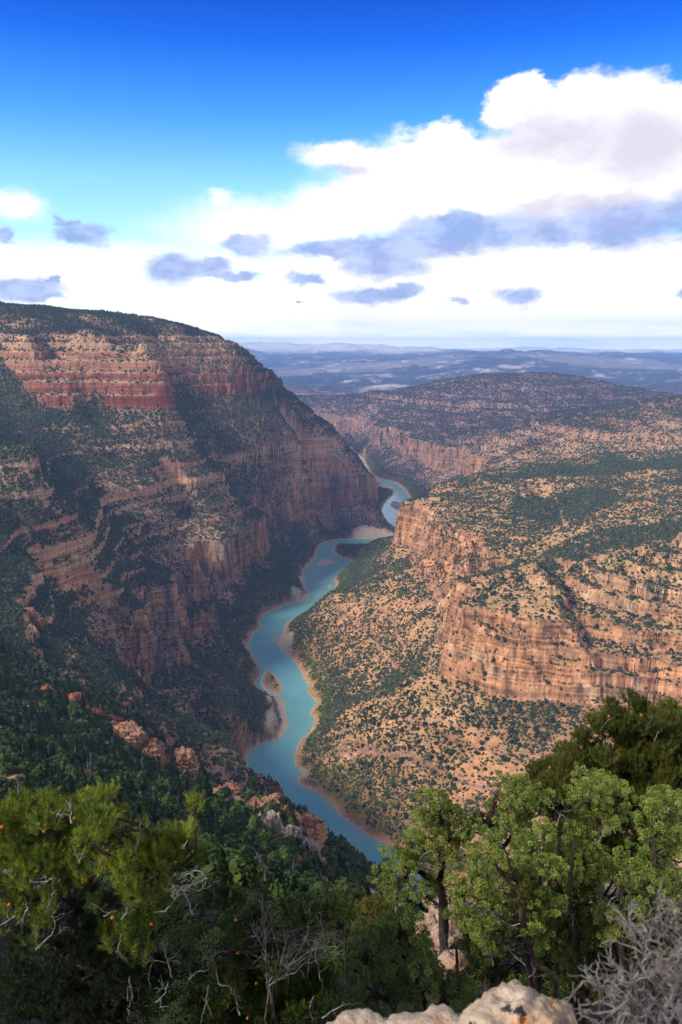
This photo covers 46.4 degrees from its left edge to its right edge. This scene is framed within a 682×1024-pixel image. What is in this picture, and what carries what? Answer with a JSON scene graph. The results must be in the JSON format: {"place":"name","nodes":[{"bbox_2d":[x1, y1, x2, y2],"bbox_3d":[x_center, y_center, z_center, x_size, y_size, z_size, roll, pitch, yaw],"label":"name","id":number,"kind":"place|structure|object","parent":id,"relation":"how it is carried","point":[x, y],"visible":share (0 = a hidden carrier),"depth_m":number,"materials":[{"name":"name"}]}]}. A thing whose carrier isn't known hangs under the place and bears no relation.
{"place":"outdoors","nodes":[
{"label":"outdoors","id":0,"kind":"place"},
{"bbox_2d":[0,306,681,1023],"bbox_3d":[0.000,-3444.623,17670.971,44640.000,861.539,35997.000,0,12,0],"label":"terrain","id":1,"kind":"structure","parent":0,"point":[334,370],"depth_m":1888.32,"materials":[{"name":"brown stone"}]},
{"bbox_2d":[0,751,15,764],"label":"oak shrub","id":2,"kind":"object","parent":1,"relation":"on","point":[6,757],"visible":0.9,"depth_m":372.23,"materials":[{"name":"green plant"}]},
{"bbox_2d":[0,729,16,745],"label":"oak shrub","id":3,"kind":"object","parent":1,"relation":"on","point":[4,737],"visible":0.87,"depth_m":421.90,"materials":[{"name":"green plant"}]},
{"bbox_2d":[10,607,46,628],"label":"rock outcrop","id":4,"kind":"object","parent":1,"relation":"on","point":[38,619],"visible":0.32,"depth_m":1112.94,"materials":[{"name":"brown stone"}]},
{"bbox_2d":[27,734,46,746],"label":"oak shrub","id":5,"kind":"object","parent":1,"relation":"on","point":[39,740],"visible":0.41,"depth_m":463.98,"materials":[{"name":"green plant"}]},
{"bbox_2d":[29,762,48,782],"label":"oak shrub","id":6,"kind":"object","parent":1,"relation":"on","point":[40,770],"visible":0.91,"depth_m":358.35,"materials":[{"name":"green plant"}]},
{"bbox_2d":[48,754,69,771],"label":"oak shrub","id":7,"kind":"object","parent":1,"relation":"on","point":[64,759],"visible":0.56,"depth_m":399.38,"materials":[{"name":"green plant"}]},
{"bbox_2d":[62,763,77,775],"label":"oak shrub","id":8,"kind":"object","parent":1,"relation":"on","point":[67,769],"visible":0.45,"depth_m":379.28,"materials":[{"name":"green plant"}]},
{"bbox_2d":[64,774,79,803],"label":"conifer tree","id":9,"kind":"object","parent":1,"relation":"on","point":[71,787],"visible":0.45,"depth_m":326.58,"materials":[{"name":"green plant"}]},
{"bbox_2d":[40,683,124,723],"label":"rock outcrop","id":10,"kind":"object","parent":1,"relation":"on","point":[75,696],"visible":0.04,"depth_m":705.68,"materials":[{"name":"brown stone"}]},
{"bbox_2d":[0,868,178,1023],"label":"pinyon pine","id":11,"kind":"object","parent":1,"relation":"on","point":[61,976],"visible":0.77,"depth_m":6.97,"materials":[{"name":"green plant"}]},
{"bbox_2d":[71,879,113,915],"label":"oak shrub","id":12,"kind":"object","parent":1,"relation":"on","point":[102,890],"visible":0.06,"depth_m":60.45,"materials":[{"name":"green plant"}]},
{"bbox_2d":[89,776,110,786],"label":"oak shrub","id":13,"kind":"object","parent":1,"relation":"on","point":[98,779],"visible":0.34,"depth_m":360.21,"materials":[{"name":"green plant"}]},
{"bbox_2d":[89,767,115,784],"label":"oak shrub","id":14,"kind":"object","parent":1,"relation":"on","point":[95,770],"visible":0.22,"depth_m":386.70,"materials":[{"name":"green plant"}]},
{"bbox_2d":[0,779,217,1023],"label":"pinyon pine","id":15,"kind":"object","parent":1,"relation":"on","point":[62,850],"visible":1,"depth_m":6.32,"materials":[{"name":"green plant"}]},
{"bbox_2d":[141,794,151,818],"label":"conifer tree","id":16,"kind":"object","parent":1,"relation":"on","point":[145,805],"visible":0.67,"depth_m":339.36,"materials":[{"name":"green plant"}]},
{"bbox_2d":[113,719,202,778],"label":"rock outcrop","id":17,"kind":"object","parent":1,"relation":"on","point":[134,735],"visible":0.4,"depth_m":666.57,"materials":[{"name":"brown stone"}]},
{"bbox_2d":[147,909,175,936],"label":"oak shrub","id":18,"kind":"object","parent":1,"relation":"on","point":[160,921],"visible":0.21,"depth_m":57.05,"materials":[{"name":"green plant"}]},
{"bbox_2d":[156,791,177,809],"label":"oak shrub","id":19,"kind":"object","parent":1,"relation":"on","point":[167,799],"visible":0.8,"depth_m":376.59,"materials":[{"name":"green plant"}]},
{"bbox_2d":[158,905,177,927],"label":"oak shrub","id":20,"kind":"object","parent":1,"relation":"on","point":[170,912],"visible":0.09,"depth_m":61.32,"materials":[{"name":"green plant"}]},
{"bbox_2d":[126,953,212,1018],"bbox_3d":[-3.212,9.422,15.425,1.556,1.576,1.618,9,15,36],"label":"oak shrub","id":21,"kind":"object","parent":1,"relation":"on","point":[179,972],"visible":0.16,"depth_m":15.49,"materials":[{"name":"green plant"}]},
{"bbox_2d":[161,896,182,922],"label":"oak shrub","id":22,"kind":"object","parent":1,"relation":"on","point":[175,906],"visible":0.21,"depth_m":66.51,"materials":[{"name":"green plant"}]},
{"bbox_2d":[138,931,207,979],"bbox_3d":[-4.051,10.999,19.279,1.743,1.697,1.676,8,14,34],"label":"oak shrub","id":23,"kind":"object","parent":1,"relation":"on","point":[173,950],"visible":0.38,"depth_m":19.27,"materials":[{"name":"green plant"}]},
{"bbox_2d":[154,914,198,940],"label":"oak shrub","id":24,"kind":"object","parent":1,"relation":"on","point":[177,921],"visible":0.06,"depth_m":32.71,"materials":[{"name":"green plant"}]},
{"bbox_2d":[172,769,184,795],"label":"conifer tree","id":25,"kind":"object","parent":1,"relation":"on","point":[176,779],"visible":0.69,"depth_m":453.06,"materials":[{"name":"green plant"}]},
{"bbox_2d":[132,961,226,1023],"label":"oak shrub","id":26,"kind":"object","parent":1,"relation":"on","point":[188,982],"visible":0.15,"depth_m":13.02,"materials":[{"name":"green plant"}]},
{"bbox_2d":[154,919,206,961],"bbox_3d":[-4.635,12.575,23.185,1.600,1.494,1.555,-2,12,-8],"label":"oak shrub","id":27,"kind":"object","parent":1,"relation":"on","point":[177,933],"visible":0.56,"depth_m":23.03,"materials":[{"name":"green plant"}]},
{"bbox_2d":[133,979,228,1023],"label":"oak shrub","id":28,"kind":"object","parent":1,"relation":"on","point":[174,1006],"visible":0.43,"depth_m":11.23,"materials":[{"name":"green plant"}]},
{"bbox_2d":[171,774,193,788],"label":"oak shrub","id":29,"kind":"object","parent":1,"relation":"on","point":[183,779],"visible":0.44,"depth_m":490.58,"materials":[{"name":"green plant"}]},
{"bbox_2d":[176,897,207,919],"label":"oak shrub","id":30,"kind":"object","parent":1,"relation":"on","point":[184,910],"visible":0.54,"depth_m":66.15,"materials":[{"name":"green plant"}]},
{"bbox_2d":[0,301,389,770],"bbox_3d":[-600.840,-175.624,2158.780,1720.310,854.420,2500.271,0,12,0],"label":"conifer woodland","id":31,"kind":"object","parent":1,"relation":"on","point":[60,309],"visible":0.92,"depth_m":2029.01,"materials":[{"name":"green plant"}]},
{"bbox_2d":[170,907,222,955],"bbox_3d":[-4.499,13.480,25.413,1.998,1.535,2.151,-6,13,-28],"label":"oak shrub","id":32,"kind":"object","parent":1,"relation":"on","point":[196,917],"visible":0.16,"depth_m":25.39,"materials":[{"name":"green plant"}]},
{"bbox_2d":[192,806,204,828],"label":"conifer tree","id":33,"kind":"object","parent":1,"relation":"on","point":[199,819],"visible":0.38,"depth_m":350.21,"materials":[{"name":"green plant"}]},
{"bbox_2d":[184,883,214,909],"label":"oak shrub","id":34,"kind":"object","parent":1,"relation":"on","point":[205,896],"visible":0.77,"depth_m":78.77,"materials":[{"name":"green plant"}]},
{"bbox_2d":[198,769,214,801],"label":"conifer tree","id":35,"kind":"object","parent":1,"relation":"on","point":[207,784],"visible":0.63,"depth_m":448.04,"materials":[{"name":"green plant"}]},
{"bbox_2d":[200,799,213,826],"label":"conifer tree","id":36,"kind":"object","parent":1,"relation":"on","point":[206,811],"visible":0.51,"depth_m":360.36,"materials":[{"name":"green plant"}]},
{"bbox_2d":[190,876,228,907],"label":"oak shrub","id":37,"kind":"object","parent":1,"relation":"on","point":[211,882],"visible":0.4,"depth_m":83.34,"materials":[{"name":"green plant"}]},
{"bbox_2d":[203,841,219,853],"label":"oak shrub","id":38,"kind":"object","parent":1,"relation":"on","point":[213,847],"visible":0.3,"depth_m":269.66,"materials":[{"name":"green plant"}]},
{"bbox_2d":[0,639,427,909],"bbox_3d":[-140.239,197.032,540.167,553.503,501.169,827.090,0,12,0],"label":"conifer woodland","id":39,"kind":"object","parent":1,"relation":"on","point":[125,793],"visible":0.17,"depth_m":546.25,"materials":[{"name":"green plant"}]},
{"bbox_2d":[207,796,225,810],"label":"oak shrub","id":40,"kind":"object","parent":1,"relation":"on","point":[217,802],"visible":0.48,"depth_m":446.58,"materials":[{"name":"green plant"}]},
{"bbox_2d":[209,884,225,908],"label":"oak shrub","id":41,"kind":"object","parent":1,"relation":"on","point":[216,905],"visible":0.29,"depth_m":82.23,"materials":[{"name":"green plant"}]},
{"bbox_2d":[188,937,248,992],"bbox_3d":[-2.477,10.101,16.823,1.988,1.902,1.950,0,12,0],"label":"oak shrub","id":42,"kind":"object","parent":1,"relation":"on","point":[208,962],"visible":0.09,"depth_m":17.13,"materials":[{"name":"green plant"}]},
{"bbox_2d":[185,914,256,972],"bbox_3d":[-3.304,12.198,22.070,2.106,2.050,2.025,-11,16,-43],"label":"oak shrub","id":43,"kind":"object","parent":1,"relation":"on","point":[215,932],"visible":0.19,"depth_m":21.89,"materials":[{"name":"green plant"}]},
{"bbox_2d":[213,846,234,904],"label":"conifer tree","id":44,"kind":"object","parent":1,"relation":"on","point":[221,867],"visible":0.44,"depth_m":86.29,"materials":[{"name":"green plant"}]},
{"bbox_2d":[220,815,231,835],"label":"conifer tree","id":45,"kind":"object","parent":1,"relation":"on","point":[225,824],"visible":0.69,"depth_m":352.25,"materials":[{"name":"green plant"}]},
{"bbox_2d":[212,780,245,794],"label":"rock outcrop","id":46,"kind":"object","parent":1,"relation":"on","point":[236,787],"visible":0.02,"depth_m":497.28,"materials":[{"name":"brown stone"}]},
{"bbox_2d":[223,871,235,903],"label":"conifer tree","id":47,"kind":"object","parent":1,"relation":"on","point":[230,881],"visible":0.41,"depth_m":85.83,"materials":[{"name":"green plant"}]},
{"bbox_2d":[214,901,247,918],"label":"oak shrub","id":48,"kind":"object","parent":1,"relation":"on","point":[222,911],"visible":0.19,"depth_m":66.49,"materials":[{"name":"green plant"}]},
{"bbox_2d":[227,804,241,818],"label":"oak shrub","id":49,"kind":"object","parent":1,"relation":"on","point":[234,808],"visible":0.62,"depth_m":442.21,"materials":[{"name":"green plant"}]},
{"bbox_2d":[206,855,263,890],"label":"oak shrub","id":50,"kind":"object","parent":1,"relation":"on","point":[237,867],"visible":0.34,"depth_m":97.44,"materials":[{"name":"green plant"}]},
{"bbox_2d":[217,905,254,929],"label":"oak shrub","id":51,"kind":"object","parent":1,"relation":"on","point":[238,915],"visible":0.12,"depth_m":62.59,"materials":[{"name":"green plant"}]},
{"bbox_2d":[225,847,246,863],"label":"oak shrub","id":52,"kind":"object","parent":1,"relation":"on","point":[233,852],"visible":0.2,"depth_m":260.42,"materials":[{"name":"green plant"}]},
{"bbox_2d":[132,887,357,1023],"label":"pinyon pine","id":53,"kind":"object","parent":1,"relation":"on","point":[247,1005],"visible":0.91,"depth_m":7.18,"materials":[{"name":"green plant"}]},
{"bbox_2d":[237,845,255,858],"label":"oak shrub","id":54,"kind":"object","parent":1,"relation":"on","point":[246,851],"visible":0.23,"depth_m":267.46,"materials":[{"name":"green plant"}]},
{"bbox_2d":[243,853,260,891],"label":"conifer tree","id":55,"kind":"object","parent":1,"relation":"on","point":[251,867],"visible":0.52,"depth_m":96.66,"materials":[{"name":"green plant"}]},
{"bbox_2d":[244,815,271,836],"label":"oak shrub","id":56,"kind":"object","parent":1,"relation":"on","point":[256,825],"visible":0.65,"depth_m":392.84,"materials":[{"name":"green plant"}]},
{"bbox_2d":[241,886,275,906],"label":"oak shrub","id":57,"kind":"object","parent":1,"relation":"on","point":[249,891],"visible":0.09,"depth_m":80.40,"materials":[{"name":"green plant"}]},
{"bbox_2d":[205,960,316,1023],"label":"oak shrub","id":58,"kind":"object","parent":1,"relation":"on","point":[225,1018],"visible":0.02,"depth_m":11.98,"materials":[{"name":"green plant"}]},
{"bbox_2d":[247,888,279,910],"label":"oak shrub","id":59,"kind":"object","parent":1,"relation":"on","point":[260,897],"visible":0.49,"depth_m":76.29,"materials":[{"name":"green plant"}]},
{"bbox_2d":[255,838,272,854],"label":"oak shrub","id":60,"kind":"object","parent":1,"relation":"on","point":[264,845],"visible":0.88,"depth_m":358.78,"materials":[{"name":"green plant"}]},
{"bbox_2d":[258,832,273,841],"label":"oak shrub","id":61,"kind":"object","parent":1,"relation":"on","point":[267,836],"visible":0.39,"depth_m":387.41,"materials":[{"name":"green plant"}]},
{"bbox_2d":[261,899,281,925],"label":"oak shrub","id":62,"kind":"object","parent":1,"relation":"on","point":[274,910],"visible":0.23,"depth_m":68.62,"materials":[{"name":"green plant"}]},
{"bbox_2d":[261,800,283,816],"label":"oak shrub","id":63,"kind":"object","parent":1,"relation":"on","point":[270,807],"visible":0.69,"depth_m":451.08,"materials":[{"name":"green plant"}]},
{"bbox_2d":[261,850,284,865],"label":"oak shrub","id":64,"kind":"object","parent":1,"relation":"on","point":[273,856],"visible":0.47,"depth_m":337.82,"materials":[{"name":"green plant"}]},
{"bbox_2d":[267,878,292,905],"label":"oak shrub","id":65,"kind":"object","parent":1,"relation":"on","point":[279,891],"visible":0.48,"depth_m":96.56,"materials":[{"name":"green plant"}]},
{"bbox_2d":[259,926,304,962],"bbox_3d":[-1.950,15.323,27.761,2.037,1.414,2.192,3,12,12],"label":"oak shrub","id":66,"kind":"object","parent":1,"relation":"on","point":[299,937],"visible":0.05,"depth_m":27.95,"materials":[{"name":"green plant"}]},
{"bbox_2d":[269,844,297,867],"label":"oak shrub","id":67,"kind":"object","parent":1,"relation":"on","point":[286,854],"visible":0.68,"depth_m":354.62,"materials":[{"name":"green plant"}]},
{"bbox_2d":[245,793,328,849],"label":"rock outcrop","id":68,"kind":"object","parent":1,"relation":"on","point":[313,826],"visible":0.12,"depth_m":464.51,"materials":[{"name":"brown stone"}]},
{"bbox_2d":[249,809,326,863],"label":"rock outcrop","id":69,"kind":"object","parent":1,"relation":"on","point":[271,818],"visible":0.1,"depth_m":418.47,"materials":[{"name":"stone"}]},
{"bbox_2d":[272,905,305,932],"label":"oak shrub","id":70,"kind":"object","parent":1,"relation":"on","point":[278,916],"visible":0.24,"depth_m":64.72,"materials":[{"name":"green plant"}]},
{"bbox_2d":[238,880,352,1023],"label":"dead shrub","id":71,"kind":"object","parent":1,"relation":"on","point":[270,989],"visible":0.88,"depth_m":6.94,"materials":[{"name":"grey plant"}]},
{"bbox_2d":[281,876,309,891],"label":"oak shrub","id":72,"kind":"object","parent":1,"relation":"on","point":[305,885],"visible":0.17,"depth_m":108.73,"materials":[{"name":"green plant"}]},
{"bbox_2d":[282,870,311,884],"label":"oak shrub","id":73,"kind":"object","parent":1,"relation":"on","point":[290,876],"visible":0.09,"depth_m":225.22,"materials":[{"name":"green plant"}]},
{"bbox_2d":[288,893,311,915],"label":"oak shrub","id":74,"kind":"object","parent":1,"relation":"on","point":[304,898],"visible":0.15,"depth_m":78.81,"materials":[{"name":"green plant"}]},
{"bbox_2d":[287,891,316,905],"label":"oak shrub","id":75,"kind":"object","parent":1,"relation":"on","point":[308,893],"visible":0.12,"depth_m":82.81,"materials":[{"name":"green plant"}]},
{"bbox_2d":[281,943,360,1023],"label":"oak shrub","id":76,"kind":"object","parent":1,"relation":"on","point":[319,1016],"visible":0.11,"depth_m":14.38,"materials":[{"name":"green plant"}]},
{"bbox_2d":[298,880,370,1010],"bbox_3d":[-0.155,9.356,17.169,1.677,3.561,1.722,0,12,0],"label":"juniper tree","id":77,"kind":"object","parent":1,"relation":"on","point":[356,893],"visible":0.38,"depth_m":16.92,"materials":[{"name":"green plant"}]},
{"bbox_2d":[0,652,672,973],"bbox_3d":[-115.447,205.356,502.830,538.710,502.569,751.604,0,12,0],"label":"oak scrub","id":78,"kind":"object","parent":1,"relation":"on","point":[327,869],"visible":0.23,"depth_m":477.89,"materials":[{"name":"green plant"}]},
{"bbox_2d":[308,930,368,975],"bbox_3d":[0.007,14.886,26.551,2.204,1.734,2.032,-9,15,-37],"label":"oak shrub","id":79,"kind":"object","parent":1,"relation":"on","point":[338,950],"visible":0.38,"depth_m":26.33,"materials":[{"name":"green plant"}]},
{"bbox_2d":[319,876,360,899],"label":"oak shrub","id":80,"kind":"object","parent":1,"relation":"on","point":[343,881],"visible":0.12,"depth_m":91.72,"materials":[{"name":"green plant"}]},
{"bbox_2d":[0,305,681,964],"bbox_3d":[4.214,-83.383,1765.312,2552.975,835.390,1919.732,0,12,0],"label":"juniper scrub","id":81,"kind":"object","parent":1,"relation":"on","point":[620,463],"visible":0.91,"depth_m":1641.62,"materials":[{"name":"green plant"}]},
{"bbox_2d":[0,304,681,547],"bbox_3d":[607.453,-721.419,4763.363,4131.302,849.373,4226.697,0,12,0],"label":"juniper scrub","id":82,"kind":"object","parent":1,"relation":"on","point":[374,460],"visible":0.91,"depth_m":3994.49,"materials":[{"name":"green plant"}]},
{"bbox_2d":[338,844,356,859],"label":"oak shrub","id":83,"kind":"object","parent":1,"relation":"on","point":[347,849],"visible":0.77,"depth_m":507.68,"materials":[{"name":"green plant"}]},
{"bbox_2d":[351,887,394,1008],"bbox_3d":[0.628,8.875,15.881,0.941,3.176,1.574,0,12,0],"label":"juniper tree","id":84,"kind":"object","parent":1,"relation":"on","point":[370,907],"visible":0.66,"depth_m":15.35,"materials":[{"name":"green plant"}]},
{"bbox_2d":[340,884,484,1017],"bbox_3d":[0.765,5.049,8.332,1.551,2.754,1.324,0,12,0],"label":"juniper tree","id":85,"kind":"object","parent":1,"relation":"on","point":[413,945],"visible":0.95,"depth_m":8.12,"materials":[{"name":"green plant"}]},
{"bbox_2d":[414,912,436,936],"bbox_3d":[1.301,6.588,12.616,0.500,0.469,0.380,0,12,0],"label":"boulder","id":86,"kind":"object","parent":1,"relation":"on","point":[430,921],"visible":0.28,"depth_m":12.55,"materials":[{"name":"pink stone"}]},
{"bbox_2d":[366,785,487,1006],"bbox_3d":[1.151,5.820,11.171,1.635,4.400,1.280,0,12,0],"label":"juniper tree","id":87,"kind":"object","parent":1,"relation":"on","point":[405,865],"visible":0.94,"depth_m":10.82,"materials":[{"name":"green plant"}]},
{"bbox_2d":[428,895,461,922],"bbox_3d":[1.689,6.538,12.843,0.568,0.661,0.623,4,12,17],"label":"boulder","id":88,"kind":"object","parent":1,"relation":"on","point":[436,915],"visible":0.2,"depth_m":12.71,"materials":[{"name":"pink stone"}]},
{"bbox_2d":[427,918,470,956],"bbox_3d":[1.607,6.371,12.049,0.637,0.517,0.546,-7,14,-31],"label":"boulder","id":89,"kind":"object","parent":1,"relation":"on","point":[434,929],"visible":0.32,"depth_m":11.86,"materials":[{"name":"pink stone"}]},
{"bbox_2d":[438,949,468,978],"bbox_3d":[1.536,6.355,11.104,0.453,0.431,0.421,4,12,17],"label":"boulder","id":90,"kind":"object","parent":1,"relation":"on","point":[447,959],"visible":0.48,"depth_m":11.03,"materials":[{"name":"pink stone"}]},
{"bbox_2d":[444,870,473,901],"bbox_3d":[1.924,6.135,13.132,0.552,0.493,0.441,0,12,0],"label":"boulder","id":91,"kind":"object","parent":1,"relation":"on","point":[464,873],"visible":0.05,"depth_m":13.04,"materials":[{"name":"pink stone"}]},
{"bbox_2d":[441,813,569,1000],"bbox_3d":[2.057,5.648,10.403,1.640,3.802,1.669,0,12,0],"label":"juniper tree","id":92,"kind":"object","parent":1,"relation":"on","point":[510,868],"visible":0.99,"depth_m":9.92,"materials":[{"name":"green plant"}]},
{"bbox_2d":[496,922,521,959],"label":"oak shrub","id":93,"kind":"object","parent":1,"relation":"on","point":[506,949],"visible":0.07,"depth_m":38.62,"materials":[{"name":"green plant"}]},
{"bbox_2d":[478,769,564,991],"bbox_3d":[2.403,5.977,11.967,1.231,4.833,1.392,-7,14,-30],"label":"juniper tree","id":94,"kind":"object","parent":1,"relation":"on","point":[533,795],"visible":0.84,"depth_m":11.35,"materials":[{"name":"green plant"}]},
{"bbox_2d":[450,857,681,1023],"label":"juniper tree","id":95,"kind":"object","parent":1,"relation":"on","point":[587,952],"visible":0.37,"depth_m":11.59,"materials":[{"name":"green plant"}]},
{"bbox_2d":[537,761,637,1023],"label":"juniper tree","id":96,"kind":"object","parent":1,"relation":"on","point":[600,795],"visible":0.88,"depth_m":11.39,"materials":[{"name":"green plant"}]},
{"bbox_2d":[510,685,681,1023],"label":"pinyon pine","id":97,"kind":"object","parent":1,"relation":"on","point":[657,752],"visible":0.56,"depth_m":16.17,"materials":[{"name":"green plant"}]},
{"bbox_2d":[592,784,681,1022],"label":"juniper tree","id":98,"kind":"object","parent":1,"relation":"on","point":[665,810],"visible":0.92,"depth_m":10.25,"materials":[{"name":"green plant"}]},
{"bbox_2d":[0,0,681,349],"label":"sky","id":99,"kind":"structure","parent":0,"point":[460,174],"materials":[{"name":"blue"}]},
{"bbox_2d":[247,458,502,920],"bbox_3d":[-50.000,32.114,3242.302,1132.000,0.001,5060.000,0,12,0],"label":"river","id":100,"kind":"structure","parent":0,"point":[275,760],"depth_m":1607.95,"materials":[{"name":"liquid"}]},
{"bbox_3d":[0.358,2.266,1.036,3.910,1.919,2.203,0,12,0],"label":"rock ledge","id":101,"kind":"object","parent":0,"visible":0},
{"bbox_2d":[326,1008,388,1023],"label":"boulder","id":102,"kind":"object","parent":101,"relation":"on","point":[362,1016],"visible":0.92,"depth_m":1.97,"materials":[{"name":"stone"}]},
{"bbox_2d":[384,1004,460,1023],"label":"boulder","id":103,"kind":"object","parent":101,"relation":"on","point":[439,1014],"visible":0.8,"depth_m":1.87,"materials":[{"name":"stone"}]},
{"bbox_2d":[456,979,577,1023],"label":"boulder","id":104,"kind":"object","parent":101,"relation":"on","point":[514,1001],"visible":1,"depth_m":1.78,"materials":[{"name":"stone"}]},
{"bbox_2d":[553,878,681,1023],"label":"dead shrub","id":105,"kind":"object","parent":101,"relation":"on","point":[675,953],"visible":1,"depth_m":1.63,"materials":[{"name":"grey plant"}]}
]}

